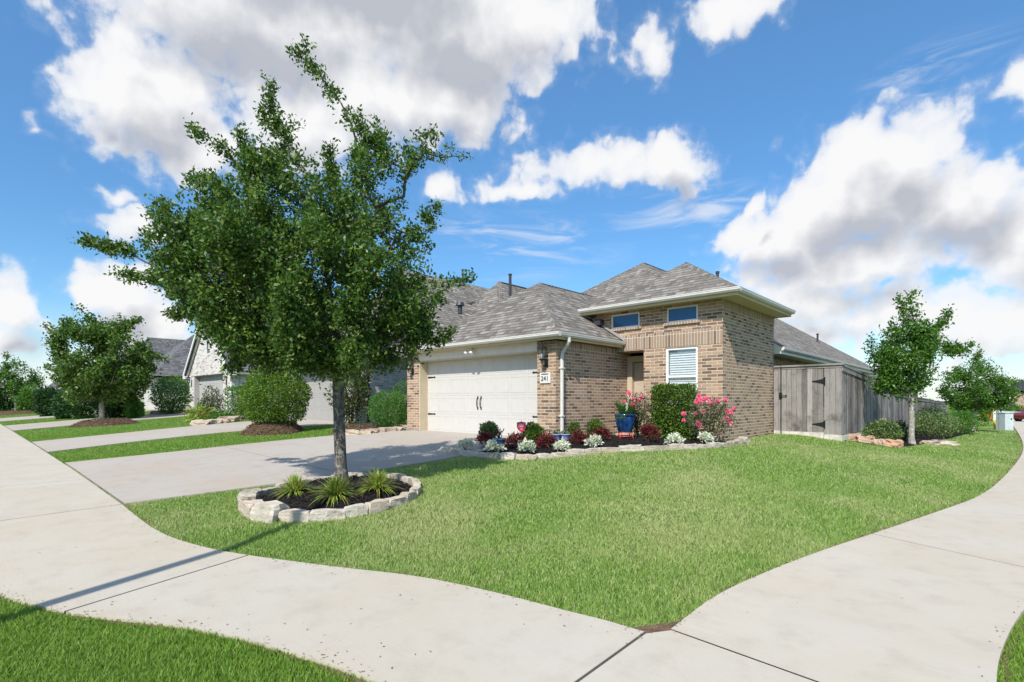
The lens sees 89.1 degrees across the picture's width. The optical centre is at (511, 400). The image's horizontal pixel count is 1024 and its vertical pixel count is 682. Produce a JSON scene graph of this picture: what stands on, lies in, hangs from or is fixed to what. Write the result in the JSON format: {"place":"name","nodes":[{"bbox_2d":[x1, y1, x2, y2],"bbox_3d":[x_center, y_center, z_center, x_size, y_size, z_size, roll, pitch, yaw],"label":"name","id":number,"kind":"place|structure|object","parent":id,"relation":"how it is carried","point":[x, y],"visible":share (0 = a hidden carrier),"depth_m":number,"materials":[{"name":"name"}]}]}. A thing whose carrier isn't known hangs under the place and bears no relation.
{"place":"outdoors","nodes":[
{"label":"outdoors","id":0,"kind":"place"},
{"bbox_2d":[0,409,156,421],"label":"driveway","id":1,"kind":"structure","parent":0,"point":[19,418],"depth_m":33.88,"materials":[{"name":"concrete"}]},
{"bbox_2d":[6,412,218,430],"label":"driveway","id":2,"kind":"structure","parent":0,"point":[19,427],"depth_m":26.14,"materials":[{"name":"concrete"}]},
{"bbox_2d":[32,419,345,452],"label":"driveway","id":3,"kind":"structure","parent":0,"point":[55,445],"depth_m":17.40,"materials":[{"name":"concrete"}]},
{"bbox_2d":[223,385,245,415],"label":"hedge column","id":4,"kind":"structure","parent":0,"point":[232,397],"depth_m":23.99,"materials":[{"name":"green plant"}]},
{"bbox_2d":[65,430,518,504],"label":"driveway","id":5,"kind":"structure","parent":0,"point":[126,480],"depth_m":10.81,"materials":[{"name":"concrete"}]},
{"bbox_2d":[456,437,475,449],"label":"silver plant","id":6,"kind":"object","parent":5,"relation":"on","point":[467,442],"visible":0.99,"depth_m":11.53,"materials":[{"name":"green plant"}]},
{"bbox_2d":[474,429,495,446],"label":"red plant","id":7,"kind":"object","parent":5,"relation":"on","point":[485,436],"visible":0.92,"depth_m":11.93,"materials":[{"name":"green plant"}]},
{"bbox_2d":[478,420,498,438],"bbox_3d":[-0.579,0.763,12.965,0.534,0.573,0.545,0,0,43],"label":"boxwood ball","id":8,"kind":"object","parent":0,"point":[492,426],"visible":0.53,"depth_m":12.85,"materials":[{"name":"green plant"}]},
{"bbox_2d":[0,419,1023,681],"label":"sidewalk","id":9,"kind":"structure","parent":0,"point":[934,597],"depth_m":3.97,"materials":[{"name":"concrete"}]},
{"bbox_2d":[0,426,1023,681],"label":"soil edge","id":10,"kind":"object","parent":9,"relation":"on","point":[662,628],"visible":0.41,"depth_m":3.59,"materials":[{"name":"brown soil"}]},
{"bbox_2d":[0,403,1023,681],"bbox_3d":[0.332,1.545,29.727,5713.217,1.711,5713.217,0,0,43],"label":"lawn","id":11,"kind":"structure","parent":0,"point":[174,421],"depth_m":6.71,"materials":[{"name":"green plant"}]},
{"bbox_2d":[0,387,17,410],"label":"leafy bush","id":12,"kind":"object","parent":11,"relation":"on","point":[7,407],"visible":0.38,"depth_m":48.43,"materials":[{"name":"green plant"}]},
{"bbox_2d":[0,410,37,414],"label":"mulch mound","id":13,"kind":"object","parent":11,"relation":"on","point":[11,412],"visible":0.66,"depth_m":42.16,"materials":[{"name":"brown soil"}]},
{"bbox_2d":[0,351,44,409],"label":"young tree","id":14,"kind":"object","parent":11,"relation":"on","point":[12,387],"visible":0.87,"depth_m":47.30,"materials":[{"name":"green plant"}]},
{"bbox_2d":[10,384,39,410],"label":"leafy bush","id":15,"kind":"object","parent":11,"relation":"on","point":[25,400],"visible":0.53,"depth_m":42.64,"materials":[{"name":"green plant"}]},
{"bbox_2d":[29,384,60,416],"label":"leafy bush","id":16,"kind":"object","parent":11,"relation":"on","point":[41,402],"visible":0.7,"depth_m":34.66,"materials":[{"name":"green plant"}]},
{"bbox_2d":[49,393,74,418],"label":"leafy bush","id":17,"kind":"object","parent":11,"relation":"on","point":[58,416],"visible":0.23,"depth_m":30.36,"materials":[{"name":"green plant"}]},
{"bbox_2d":[50,389,98,418],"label":"leafy bush","id":18,"kind":"object","parent":11,"relation":"on","point":[78,412],"visible":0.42,"depth_m":29.54,"materials":[{"name":"green plant"}]},
{"bbox_2d":[68,417,140,427],"bbox_3d":[-18.547,1.010,23.758,3.020,0.463,2.083,0,0,-11],"label":"mulch mound","id":19,"kind":"object","parent":11,"relation":"on","point":[104,422],"visible":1,"depth_m":23.15,"materials":[{"name":"brown soil"}]},
{"bbox_2d":[39,303,171,418],"bbox_3d":[-21.216,-1.982,27.076,5.576,6.252,4.912,0,0,43],"label":"oak tree","id":20,"kind":"object","parent":11,"relation":"on","point":[76,377],"visible":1,"depth_m":26.23,"materials":[{"name":"green plant"}]},
{"bbox_2d":[89,396,128,418],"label":"leafy bush","id":21,"kind":"object","parent":11,"relation":"on","point":[110,412],"visible":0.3,"depth_m":27.79,"materials":[{"name":"green plant"}]},
{"bbox_2d":[122,398,145,417],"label":"leafy bush","id":22,"kind":"object","parent":11,"relation":"on","point":[134,409],"visible":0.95,"depth_m":27.37,"materials":[{"name":"green plant"}]},
{"bbox_2d":[119,337,184,395],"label":"street house","id":23,"kind":"structure","parent":11,"relation":"on","point":[164,345],"depth_m":53.91,"materials":[{"name":"white brick"}]},
{"bbox_2d":[138,335,192,409],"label":"grey roofed house","id":24,"kind":"structure","parent":11,"relation":"on","point":[179,353],"depth_m":40.13,"materials":[{"name":"white brick"}]},
{"bbox_2d":[144,383,155,408],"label":"garage door","id":25,"kind":"structure","parent":24,"relation":"in","point":[148,403],"depth_m":41.41,"materials":[{"name":"paint"}]},
{"bbox_2d":[148,374,193,413],"bbox_3d":[-20.051,-0.327,30.578,2.309,2.556,2.235,0,0,43],"label":"round shrub","id":26,"kind":"object","parent":11,"relation":"on","point":[162,402],"visible":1,"depth_m":30.30,"materials":[{"name":"green plant"}]},
{"bbox_2d":[179,401,214,421],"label":"spiky plant","id":27,"kind":"object","parent":11,"relation":"on","point":[200,413],"visible":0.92,"depth_m":23.96,"materials":[{"name":"green plant"}]},
{"bbox_2d":[190,420,210,425],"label":"rock","id":28,"kind":"object","parent":11,"relation":"on","point":[198,422],"visible":0.66,"depth_m":20.87,"materials":[{"name":"beige stone"}]},
{"bbox_2d":[197,385,224,418],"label":"conifer shrub","id":29,"kind":"object","parent":11,"relation":"on","point":[207,399],"visible":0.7,"depth_m":24.79,"materials":[{"name":"green plant"}]},
{"bbox_2d":[209,409,232,418],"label":"shrub","id":30,"kind":"object","parent":11,"relation":"on","point":[215,415],"visible":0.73,"depth_m":23.46,"materials":[{"name":"green plant"}]},
{"bbox_2d":[237,492,254,504],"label":"edging stone","id":31,"kind":"object","parent":11,"relation":"on","point":[246,496],"visible":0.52,"depth_m":6.97,"materials":[{"name":"stone"}]},
{"bbox_2d":[234,395,261,418],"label":"round shrub","id":32,"kind":"object","parent":11,"relation":"on","point":[241,407],"visible":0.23,"depth_m":23.64,"materials":[{"name":"green plant"}]},
{"bbox_2d":[238,500,260,517],"bbox_3d":[-3.403,1.427,6.809,0.450,0.235,0.239,-1,-1,44],"label":"edging stone","id":33,"kind":"object","parent":11,"relation":"on","point":[244,507],"visible":0.48,"depth_m":6.73,"materials":[{"name":"stone"}]},
{"bbox_2d":[240,488,264,499],"bbox_3d":[-3.745,1.398,7.482,0.288,0.232,0.433,0,0,-9],"label":"edging stone","id":34,"kind":"object","parent":11,"relation":"on","point":[259,493],"visible":0.39,"depth_m":7.46,"materials":[{"name":"stone"}]},
{"bbox_2d":[182,318,326,413],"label":"gabled house","id":35,"kind":"structure","parent":11,"relation":"on","point":[202,369],"depth_m":31.18,"materials":[{"name":"white brick"}]},
{"bbox_2d":[199,375,222,411],"bbox_3d":[-17.834,-0.382,31.009,5.080,2.234,0.107,0,0,43],"label":"garage door","id":36,"kind":"structure","parent":35,"relation":"in","point":[213,380],"depth_m":31.10,"materials":[{"name":"grey paint"}]},
{"bbox_2d":[250,501,288,523],"bbox_3d":[-3.081,1.425,6.585,0.467,0.286,0.284,-3,-1,25],"label":"edging stone","id":37,"kind":"object","parent":11,"relation":"on","point":[267,511],"visible":0.77,"depth_m":6.47,"materials":[{"name":"stone"}]},
{"bbox_2d":[240,421,304,435],"bbox_3d":[-7.927,0.911,17.305,2.039,0.506,2.030,0,0,43],"label":"mulch mound","id":38,"kind":"object","parent":11,"relation":"on","point":[266,428],"visible":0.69,"depth_m":16.75,"materials":[{"name":"brown soil"}]},
{"bbox_2d":[236,365,312,424],"bbox_3d":[-7.864,-0.087,17.309,2.379,2.414,2.219,0,0,1],"label":"round shrub","id":39,"kind":"object","parent":38,"relation":"on","point":[257,395],"visible":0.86,"depth_m":16.87,"materials":[{"name":"green plant"}]},
{"bbox_2d":[278,509,310,522],"bbox_3d":[-2.707,1.450,6.488,0.443,0.170,0.153,1,0,6],"label":"edging stone","id":40,"kind":"object","parent":11,"relation":"on","point":[293,515],"visible":0.73,"depth_m":6.42,"materials":[{"name":"stone"}]},
{"bbox_2d":[308,508,343,521],"bbox_3d":[-2.312,1.439,6.510,0.504,0.161,0.164,2,0,-13],"label":"edging stone","id":41,"kind":"object","parent":11,"relation":"on","point":[324,514],"visible":0.81,"depth_m":6.45,"materials":[{"name":"stone"}]},
{"bbox_2d":[260,475,410,509],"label":"mulch","id":42,"kind":"object","parent":11,"relation":"on","point":[293,501],"visible":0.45,"depth_m":7.20,"materials":[{"name":"soil"}]},
{"bbox_2d":[67,33,477,481],"bbox_3d":[-3.521,-2.065,7.958,4.675,6.931,4.584,0,0,43],"label":"oak tree","id":43,"kind":"object","parent":42,"relation":"in","point":[245,245],"visible":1,"depth_m":7.31,"materials":[{"name":"green plant"}]},
{"bbox_2d":[271,472,314,500],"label":"grass plant","id":44,"kind":"object","parent":42,"relation":"on","point":[296,486],"depth_m":7.36,"materials":[{"name":"green plant"}]},
{"bbox_2d":[305,474,358,506],"bbox_3d":[-2.417,1.182,7.120,0.918,0.426,0.900,0,0,43],"label":"grass plant","id":45,"kind":"object","parent":42,"relation":"on","point":[338,487],"depth_m":7.05,"materials":[{"name":"green plant"}]},
{"bbox_2d":[348,467,407,496],"bbox_3d":[-1.894,1.144,7.444,0.897,0.432,0.799,0,0,-13],"label":"grass plant","id":46,"kind":"object","parent":42,"relation":"on","point":[377,480],"depth_m":7.38,"materials":[{"name":"green plant"}]},
{"bbox_2d":[323,363,373,424],"bbox_3d":[-5.844,-0.468,18.655,1.694,3.112,1.598,0,0,43],"label":"magnolia","id":47,"kind":"object","parent":11,"relation":"on","point":[352,404],"visible":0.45,"depth_m":18.51,"materials":[{"name":"green plant"}]},
{"bbox_2d":[330,423,378,432],"bbox_3d":[-5.035,0.922,16.927,1.721,0.358,1.645,0,0,43],"label":"mulch mound","id":48,"kind":"object","parent":11,"relation":"on","point":[360,426],"visible":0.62,"depth_m":16.69,"materials":[{"name":"brown soil"}]},
{"bbox_2d":[344,503,367,518],"bbox_3d":[-1.999,1.417,6.639,0.338,0.178,0.149,-3,1,-30],"label":"edging stone","id":49,"kind":"object","parent":11,"relation":"on","point":[356,509],"visible":0.81,"depth_m":6.58,"materials":[{"name":"stone"}]},
{"bbox_2d":[365,499,389,513],"bbox_3d":[-1.774,1.392,6.808,0.328,0.183,0.171,-2,1,-44],"label":"edging stone","id":50,"kind":"object","parent":11,"relation":"on","point":[375,506],"visible":0.77,"depth_m":6.75,"materials":[{"name":"stone"}]},
{"bbox_2d":[366,389,406,426],"bbox_3d":[-4.199,0.325,17.728,1.413,1.422,1.280,0,0,2],"label":"round shrub","id":51,"kind":"object","parent":11,"relation":"on","point":[389,417],"visible":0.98,"depth_m":17.50,"materials":[{"name":"green plant"}]},
{"bbox_2d":[385,495,408,508],"bbox_3d":[-1.584,1.381,7.046,0.188,0.144,0.386,0,2,31],"label":"edging stone","id":52,"kind":"object","parent":11,"relation":"on","point":[396,501],"visible":0.7,"depth_m":7.01,"materials":[{"name":"stone"}]},
{"bbox_2d":[388,376,406,424],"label":"round shrub","id":53,"kind":"object","parent":11,"relation":"on","point":[403,393],"visible":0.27,"depth_m":19.36,"materials":[{"name":"green plant"}]},
{"bbox_2d":[289,269,526,424],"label":"brick house","id":54,"kind":"structure","parent":11,"relation":"on","point":[468,301],"depth_m":22.92,"materials":[{"name":"white paint"}]},
{"bbox_2d":[301,372,354,421],"bbox_3d":[-7.516,-0.222,21.414,5.100,2.194,0.045,0,0,43],"label":"garage door","id":55,"kind":"structure","parent":54,"relation":"in","point":[319,408],"depth_m":21.96,"materials":[{"name":"grey paint"}]},
{"bbox_2d":[400,491,418,501],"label":"edging stone","id":56,"kind":"object","parent":11,"relation":"on","point":[411,495],"visible":0.58,"depth_m":7.30,"materials":[{"name":"stone"}]},
{"bbox_2d":[499,453,516,459],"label":"edging stone","id":57,"kind":"object","parent":11,"relation":"on","point":[505,456],"visible":0.79,"depth_m":10.18,"materials":[{"name":"stone"}]},
{"bbox_2d":[514,454,536,459],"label":"edging stone","id":58,"kind":"object","parent":11,"relation":"on","point":[524,456],"visible":0.89,"depth_m":10.14,"materials":[{"name":"stone"}]},
{"bbox_2d":[566,448,585,456],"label":"edging stone","id":59,"kind":"object","parent":11,"relation":"on","point":[576,452],"visible":0.77,"depth_m":10.40,"materials":[{"name":"stone"}]},
{"bbox_2d":[586,416,605,434],"bbox_3d":[2.186,0.711,14.139,0.698,0.599,0.793,0,0,17],"label":"boxwood ball","id":60,"kind":"object","parent":11,"relation":"on","point":[598,423],"visible":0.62,"depth_m":13.94,"materials":[{"name":"green plant"}]},
{"bbox_2d":[482,435,725,453],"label":"mulch","id":61,"kind":"object","parent":11,"relation":"on","point":[614,441],"visible":0.41,"depth_m":11.46,"materials":[{"name":"soil"}]},
{"bbox_2d":[483,439,506,452],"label":"silver plant","id":62,"kind":"object","parent":61,"relation":"on","point":[492,444],"visible":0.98,"depth_m":10.81,"materials":[{"name":"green plant"}]},
{"bbox_2d":[504,431,528,446],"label":"red plant","id":63,"kind":"object","parent":61,"relation":"on","point":[514,437],"visible":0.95,"depth_m":11.47,"materials":[{"name":"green plant"}]},
{"bbox_2d":[516,437,535,453],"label":"silver plant","id":64,"kind":"object","parent":61,"relation":"on","point":[525,444],"visible":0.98,"depth_m":10.62,"materials":[{"name":"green plant"}]},
{"bbox_2d":[522,421,545,442],"bbox_3d":[0.468,0.748,12.055,0.632,0.602,0.628,0,0,43],"label":"boxwood ball","id":65,"kind":"object","parent":61,"relation":"on","point":[533,430],"visible":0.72,"depth_m":11.91,"materials":[{"name":"green plant"}]},
{"bbox_2d":[535,430,557,447],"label":"red plant","id":66,"kind":"object","parent":61,"relation":"on","point":[544,439],"visible":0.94,"depth_m":11.12,"materials":[{"name":"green plant"}]},
{"bbox_2d":[552,436,571,452],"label":"silver plant","id":67,"kind":"object","parent":61,"relation":"on","point":[561,444],"visible":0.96,"depth_m":10.60,"materials":[{"name":"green plant"}]},
{"bbox_2d":[567,427,588,444],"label":"red plant","id":68,"kind":"object","parent":61,"relation":"on","point":[580,436],"visible":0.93,"depth_m":11.44,"materials":[{"name":"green plant"}]},
{"bbox_2d":[584,434,603,447],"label":"silver plant","id":69,"kind":"object","parent":61,"relation":"on","point":[593,440],"visible":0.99,"depth_m":11.04,"materials":[{"name":"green plant"}]},
{"bbox_2d":[589,425,611,440],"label":"red plant","id":70,"kind":"object","parent":61,"relation":"on","point":[603,432],"visible":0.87,"depth_m":12.13,"materials":[{"name":"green plant"}]},
{"bbox_2d":[616,432,633,437],"bbox_3d":[2.859,0.878,13.140,0.438,0.175,0.438,0,0,6],"label":"plant stand","id":71,"kind":"object","parent":61,"relation":"on","point":[629,435],"visible":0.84,"depth_m":13.01,"materials":[{"name":"red paint"}]},
{"bbox_2d":[614,414,635,431],"bbox_3d":[2.859,0.561,13.140,0.550,0.455,0.550,0,0,43],"label":"flower pot","id":72,"kind":"object","parent":71,"relation":"on","point":[625,423],"visible":0.94,"depth_m":12.95,"materials":[{"name":"blue ceramic"}]},
{"bbox_2d":[612,400,645,417],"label":"potted plant","id":73,"kind":"object","parent":72,"relation":"in","point":[627,409],"visible":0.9,"depth_m":13.03,"materials":[{"name":"green plant"}]},
{"bbox_2d":[616,390,660,436],"bbox_3d":[3.262,0.347,13.502,1.135,1.253,0.868,0,0,19],"label":"rose bush","id":74,"kind":"object","parent":61,"relation":"on","point":[638,422],"visible":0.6,"depth_m":13.39,"materials":[{"name":"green plant"}]},
{"bbox_2d":[638,423,662,441],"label":"red plant","id":75,"kind":"object","parent":61,"relation":"on","point":[650,430],"visible":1,"depth_m":11.73,"materials":[{"name":"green plant"}]},
{"bbox_2d":[648,382,699,439],"bbox_3d":[4.056,0.278,13.054,1.197,1.482,0.818,0,0,-1],"label":"clipped hedge","id":76,"kind":"object","parent":61,"relation":"on","point":[681,394],"visible":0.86,"depth_m":12.82,"materials":[{"name":"green plant"}]},
{"bbox_2d":[664,432,685,443],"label":"silver plant","id":77,"kind":"object","parent":61,"relation":"on","point":[673,438],"visible":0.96,"depth_m":11.24,"materials":[{"name":"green plant"}]},
{"bbox_2d":[697,431,716,443],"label":"silver plant","id":78,"kind":"object","parent":61,"relation":"on","point":[705,436],"visible":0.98,"depth_m":11.65,"materials":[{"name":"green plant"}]},
{"bbox_2d":[681,393,736,440],"bbox_3d":[4.576,0.390,12.134,1.265,1.128,0.970,0,0,14],"label":"rose bush","id":79,"kind":"object","parent":61,"relation":"on","point":[712,418],"visible":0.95,"depth_m":11.99,"materials":[{"name":"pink plant"}]},
{"bbox_2d":[618,445,643,451],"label":"edging stone","id":80,"kind":"object","parent":11,"relation":"on","point":[633,448],"visible":0.77,"depth_m":10.67,"materials":[{"name":"stone"}]},
{"bbox_2d":[394,262,877,440],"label":"brick house","id":81,"kind":"structure","parent":11,"relation":"on","point":[551,358],"depth_m":14.45,"materials":[{"name":"brick"}]},
{"bbox_2d":[428,353,536,435],"bbox_3d":[-0.962,-0.147,15.290,4.920,2.303,0.107,0,0,43],"label":"garage door","id":82,"kind":"structure","parent":81,"relation":"in","point":[510,387],"depth_m":15.22,"materials":[{"name":"paint"}]},
{"bbox_2d":[612,312,639,328],"bbox_3d":[3.233,-2.265,14.770,0.900,0.390,0.060,0,0,43],"label":"window","id":83,"kind":"structure","parent":81,"relation":"in","point":[630,319],"depth_m":14.76,"materials":[{"name":"blue glass"}]},
{"bbox_2d":[627,356,643,432],"bbox_3d":[3.857,-0.180,15.138,1.030,2.240,0.190,0,0,43],"label":"front door","id":84,"kind":"structure","parent":81,"relation":"in","point":[635,371],"depth_m":15.32,"materials":[{"name":"wood"}]},
{"bbox_2d":[666,346,697,402],"bbox_3d":[4.549,-0.640,13.732,0.880,1.520,0.300,0,0,43],"label":"window","id":85,"kind":"structure","parent":81,"relation":"in","point":[684,360],"depth_m":13.70,"materials":[{"name":"white paint"}]},
{"bbox_2d":[667,305,697,322],"bbox_3d":[4.468,-2.265,13.616,0.840,0.390,0.060,0,0,43],"label":"window","id":86,"kind":"structure","parent":81,"relation":"in","point":[684,313],"depth_m":13.62,"materials":[{"name":"blue glass"}]},
{"bbox_2d":[642,445,669,450],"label":"edging stone","id":87,"kind":"object","parent":11,"relation":"on","point":[657,447],"visible":0.8,"depth_m":10.73,"materials":[{"name":"stone"}]},
{"bbox_2d":[774,363,844,440],"bbox_3d":[8.598,0.177,15.119,1.815,2.445,0.155,0,0,43],"label":"fence end","id":88,"kind":"object","parent":11,"relation":"on","point":[829,400],"visible":0.81,"depth_m":14.73,"materials":[{"name":"grey wood"}]},
{"bbox_2d":[779,365,824,437],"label":"fence gate","id":89,"kind":"structure","parent":88,"relation":"attached to","point":[807,401],"depth_m":15.16,"materials":[{"name":"grey wood"}]},
{"bbox_2d":[854,436,874,442],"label":"rock","id":90,"kind":"object","parent":11,"relation":"on","point":[866,439],"visible":0.72,"depth_m":14.89,"materials":[{"name":"stone"}]},
{"bbox_2d":[841,365,946,440],"bbox_3d":[23.212,0.552,29.565,0.160,3.144,41.100,0,0,43],"label":"wood fence","id":91,"kind":"object","parent":11,"relation":"on","point":[862,405],"visible":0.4,"depth_m":17.00,"materials":[{"name":"grey wood"}]},
{"bbox_2d":[885,439,903,447],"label":"rock","id":92,"kind":"object","parent":11,"relation":"on","point":[895,443],"visible":0.79,"depth_m":14.40,"materials":[{"name":"stone"}]},
{"bbox_2d":[850,430,976,446],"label":"mulch","id":93,"kind":"object","parent":11,"relation":"on","point":[920,438],"visible":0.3,"depth_m":19.53,"materials":[{"name":"soil"}]},
{"bbox_2d":[860,418,904,439],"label":"bush","id":94,"kind":"object","parent":93,"relation":"on","point":[888,428],"visible":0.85,"depth_m":14.90,"materials":[{"name":"green plant"}]},
{"bbox_2d":[894,420,908,440],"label":"bush","id":95,"kind":"object","parent":93,"relation":"on","point":[903,424],"visible":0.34,"depth_m":16.53,"materials":[{"name":"green plant"}]},
{"bbox_2d":[861,286,979,444],"bbox_3d":[12.420,-1.044,15.800,3.404,4.973,1.721,0,0,18],"label":"oak tree","id":96,"kind":"object","parent":93,"relation":"on","point":[920,340],"visible":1,"depth_m":15.79,"materials":[{"name":"green plant"}]},
{"bbox_2d":[916,401,948,429],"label":"bush","id":97,"kind":"object","parent":93,"relation":"on","point":[930,409],"visible":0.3,"depth_m":24.55,"materials":[{"name":"green plant"}]},
{"bbox_2d":[914,411,962,437],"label":"bush","id":98,"kind":"object","parent":93,"relation":"on","point":[928,428],"visible":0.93,"depth_m":20.63,"materials":[{"name":"green plant"}]},
{"bbox_2d":[947,408,982,434],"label":"bush","id":99,"kind":"object","parent":11,"relation":"on","point":[965,427],"visible":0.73,"depth_m":24.23,"materials":[{"name":"green plant"}]},
{"bbox_2d":[950,395,992,425],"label":"shrub","id":100,"kind":"object","parent":11,"relation":"on","point":[982,417],"visible":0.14,"depth_m":36.68,"materials":[{"name":"green plant"}]},
{"bbox_2d":[935,348,1023,431],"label":"oak tree","id":101,"kind":"object","parent":11,"relation":"on","point":[995,399],"visible":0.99,"depth_m":27.20,"materials":[{"name":"green plant"}]},
{"bbox_2d":[998,412,1012,430],"bbox_3d":[28.500,1.199,29.990,0.520,1.050,0.460,0,0,0],"label":"utility box","id":102,"kind":"object","parent":11,"relation":"on","point":[1005,420],"visible":0.84,"depth_m":29.80,"materials":[{"name":"grey metal"}]},
{"bbox_2d":[998,381,1023,408],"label":"street house","id":103,"kind":"structure","parent":11,"relation":"on","point":[1020,398],"depth_m":83.92,"materials":[{"name":"beige brick"}]},
{"bbox_2d":[0,0,1023,400],"label":"sky","id":104,"kind":"structure","parent":0,"point":[832,160],"materials":[{"name":"blue"}]},
{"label":"road","id":105,"kind":"structure","parent":0,"visible":0},
{"bbox_2d":[1013,408,1023,420],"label":"parked car","id":106,"kind":"object","parent":105,"relation":"on","point":[1018,416],"visible":0.78,"depth_m":50.16,"materials":[{"name":"red paint"}]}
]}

